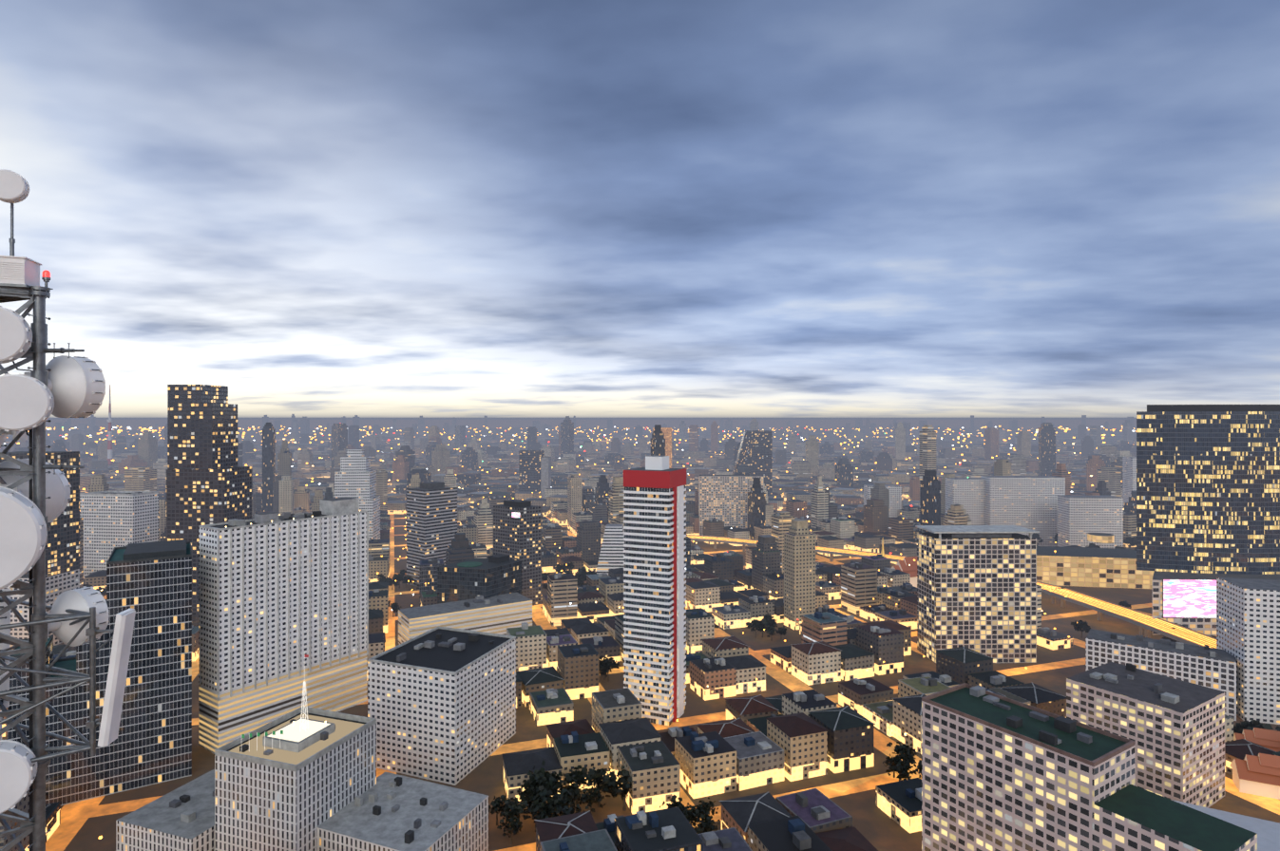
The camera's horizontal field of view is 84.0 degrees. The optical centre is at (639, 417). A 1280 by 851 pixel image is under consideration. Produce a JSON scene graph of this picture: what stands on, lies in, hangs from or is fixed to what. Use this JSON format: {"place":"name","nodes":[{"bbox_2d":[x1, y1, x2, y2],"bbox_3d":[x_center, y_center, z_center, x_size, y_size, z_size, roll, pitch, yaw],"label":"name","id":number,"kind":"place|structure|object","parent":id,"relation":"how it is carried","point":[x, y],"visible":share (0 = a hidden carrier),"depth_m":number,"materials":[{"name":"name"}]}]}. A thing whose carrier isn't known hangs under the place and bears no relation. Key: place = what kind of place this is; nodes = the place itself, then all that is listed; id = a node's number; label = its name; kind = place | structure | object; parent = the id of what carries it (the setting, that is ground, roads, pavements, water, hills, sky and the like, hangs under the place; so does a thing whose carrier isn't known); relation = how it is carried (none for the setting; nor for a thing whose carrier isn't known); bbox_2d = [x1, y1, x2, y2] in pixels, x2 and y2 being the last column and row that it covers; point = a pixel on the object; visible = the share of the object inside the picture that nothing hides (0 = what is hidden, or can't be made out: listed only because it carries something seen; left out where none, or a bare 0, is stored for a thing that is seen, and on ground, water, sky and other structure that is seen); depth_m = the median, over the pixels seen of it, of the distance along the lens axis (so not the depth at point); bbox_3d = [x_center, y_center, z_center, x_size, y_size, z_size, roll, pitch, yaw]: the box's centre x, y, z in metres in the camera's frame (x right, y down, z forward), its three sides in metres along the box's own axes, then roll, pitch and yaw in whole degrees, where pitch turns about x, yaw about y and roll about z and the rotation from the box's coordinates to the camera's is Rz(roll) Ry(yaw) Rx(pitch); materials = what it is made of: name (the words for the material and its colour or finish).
{"place":"outdoors","nodes":[
{"label":"outdoors","id":0,"kind":"place"},
{"bbox_2d":[0,169,135,850],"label":"telecom tower","id":1,"kind":"structure","parent":0,"point":[35,498],"depth_m":10.85,"materials":[{"name":"metal"}]},
{"bbox_2d":[166,384,252,627],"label":"dark tower","id":2,"kind":"structure","parent":0,"point":[209,481],"depth_m":592.04,"materials":[{"name":"black glass"}]},
{"bbox_2d":[406,481,457,586],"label":"banded tower","id":3,"kind":"structure","parent":0,"point":[431,519],"depth_m":768.45,"materials":[{"name":"grey concrete"}]},
{"bbox_2d":[493,499,541,606],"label":"building","id":4,"kind":"structure","parent":0,"point":[517,539],"depth_m":686.79,"materials":[{"name":"grey concrete"}]},
{"bbox_2d":[0,0,1279,420],"label":"sky","id":5,"kind":"structure","parent":0,"point":[311,209],"materials":[{"name":"blue"}]},
{"bbox_2d":[2,420,1279,850],"bbox_3d":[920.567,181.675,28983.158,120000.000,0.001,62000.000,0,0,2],"label":"ground","id":6,"kind":"structure","parent":0,"point":[85,825],"depth_m":457.96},
{"bbox_2d":[0,451,79,649],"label":"tower building","id":7,"kind":"structure","parent":6,"relation":"on","point":[63,562],"depth_m":571.84,"materials":[{"name":"black glass"}]},
{"bbox_2d":[7,539,191,805],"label":"high-rise building","id":8,"kind":"structure","parent":6,"relation":"on","point":[150,583],"depth_m":349.26,"materials":[{"name":"black glass"}]},
{"bbox_2d":[106,384,113,464],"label":"distant tower","id":9,"kind":"structure","parent":6,"relation":"on","point":[109,421],"depth_m":2557.05,"materials":[{"name":"grey"}]},
{"bbox_2d":[79,491,158,578],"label":"white office building","id":10,"kind":"structure","parent":6,"relation":"on","point":[112,520],"depth_m":801.93,"materials":[{"name":"white concrete"}]},
{"bbox_2d":[198,496,368,754],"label":"high-rise building","id":11,"kind":"structure","parent":6,"relation":"on","point":[279,597],"depth_m":409.75,"materials":[{"name":"grey concrete"}]},
{"bbox_2d":[115,706,488,850],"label":"office building","id":12,"kind":"structure","parent":6,"relation":"on","point":[338,795],"depth_m":277.06,"materials":[{"name":"grey concrete"}]},
{"bbox_2d":[241,654,308,750],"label":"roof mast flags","id":13,"kind":"object","parent":12,"relation":"on","point":[274,733],"visible":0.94,"depth_m":290.38,"materials":[{"name":"white metal"}]},
{"bbox_2d":[229,713,364,764],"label":"rooftop","id":14,"kind":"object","parent":12,"relation":"on","point":[294,734],"depth_m":288.02,"materials":[{"name":"beige concrete"}]},
{"bbox_2d":[334,449,380,540],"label":"stepped white building","id":15,"kind":"structure","parent":6,"relation":"on","point":[354,476],"depth_m":914.40,"materials":[{"name":"white concrete"}]},
{"bbox_2d":[398,592,532,644],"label":"parking deck","id":16,"kind":"structure","parent":6,"relation":"on","point":[500,614],"depth_m":578.38,"materials":[{"name":"beige concrete"}]},
{"bbox_2d":[437,554,521,604],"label":"dark glass building","id":17,"kind":"structure","parent":6,"relation":"on","point":[492,576],"depth_m":616.81,"materials":[{"name":"black glass"}]},
{"bbox_2d":[3,425,1134,840],"bbox_3d":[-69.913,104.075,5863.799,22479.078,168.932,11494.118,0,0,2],"label":"city lights","id":18,"kind":"object","parent":6,"relation":"on","point":[595,464],"visible":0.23,"depth_m":5102.57},
{"bbox_2d":[595,524,624,574],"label":"white building","id":19,"kind":"structure","parent":6,"relation":"on","point":[611,554],"depth_m":778.13,"materials":[{"name":"white concrete"}]},
{"bbox_2d":[0,414,1279,850],"bbox_3d":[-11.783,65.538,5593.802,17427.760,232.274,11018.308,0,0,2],"label":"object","id":20,"kind":"object","parent":6,"relation":"on","point":[753,741],"visible":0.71,"depth_m":673.33,"materials":[{"name":"grey concrete"}]},
{"bbox_2d":[623,456,686,725],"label":"skyscraper","id":21,"kind":"structure","parent":6,"relation":"on","point":[655,587],"depth_m":424.37,"materials":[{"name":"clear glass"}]},
{"bbox_2d":[652,427,671,468],"bbox_3d":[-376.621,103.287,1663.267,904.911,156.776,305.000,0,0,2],"label":"floodlit tower","id":22,"kind":"structure","parent":6,"relation":"on","point":[667,433],"depth_m":1761.41,"materials":[{"name":"brown concrete"}]},
{"bbox_2d":[83,533,1279,844],"bbox_3d":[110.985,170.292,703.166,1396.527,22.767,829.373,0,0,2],"label":"trees","id":23,"kind":"object","parent":6,"relation":"on","point":[540,797],"visible":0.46,"depth_m":327.57,"materials":[{"name":"green plant"}]},
{"bbox_2d":[698,475,764,535],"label":"high-rise building","id":24,"kind":"structure","parent":6,"relation":"on","point":[723,498],"depth_m":1067.19,"materials":[{"name":"beige concrete"}]},
{"bbox_2d":[511,512,1216,618],"bbox_3d":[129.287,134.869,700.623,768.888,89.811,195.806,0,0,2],"label":"billboards","id":25,"kind":"object","parent":6,"relation":"on","point":[1188,599],"visible":0.58,"depth_m":592.15,"materials":[{"name":"pink"}]},
{"bbox_2d":[686,534,1216,649],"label":"expressway","id":26,"kind":"structure","parent":6,"relation":"on","point":[1146,623],"depth_m":635.58,"materials":[{"name":"grey"}]},
{"bbox_2d":[915,525,1039,663],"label":"hotel building","id":27,"kind":"structure","parent":6,"relation":"on","point":[976,588],"depth_m":526.04,"materials":[{"name":"beige concrete"}]},
{"bbox_2d":[880,540,1279,800],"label":"temples","id":28,"kind":"object","parent":6,"relation":"on","point":[1259,775],"visible":0.38,"depth_m":345.67,"materials":[{"name":"orange"}]},
{"bbox_2d":[1036,533,1154,589],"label":"mall building","id":29,"kind":"structure","parent":6,"relation":"on","point":[1092,567],"depth_m":764.99,"materials":[{"name":"beige concrete"}]},
{"bbox_2d":[1085,629,1236,721],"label":"building","id":30,"kind":"structure","parent":6,"relation":"on","point":[1207,666],"depth_m":448.25,"materials":[{"name":"grey concrete"}]},
{"bbox_2d":[1136,404,1279,635],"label":"curved glass building","id":31,"kind":"structure","parent":6,"relation":"on","point":[1208,491],"depth_m":617.90,"materials":[{"name":"glass"}]},
{"bbox_2d":[1171,800,1279,850],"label":"roof","id":32,"kind":"structure","parent":6,"relation":"on","point":[1268,832],"depth_m":276.15,"materials":[{"name":"grey concrete"}]},
{"bbox_2d":[921,662,1257,850],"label":"pink building","id":33,"kind":"structure","parent":0,"point":[1119,757],"depth_m":261.26,"materials":[{"name":"concrete"}]}
]}

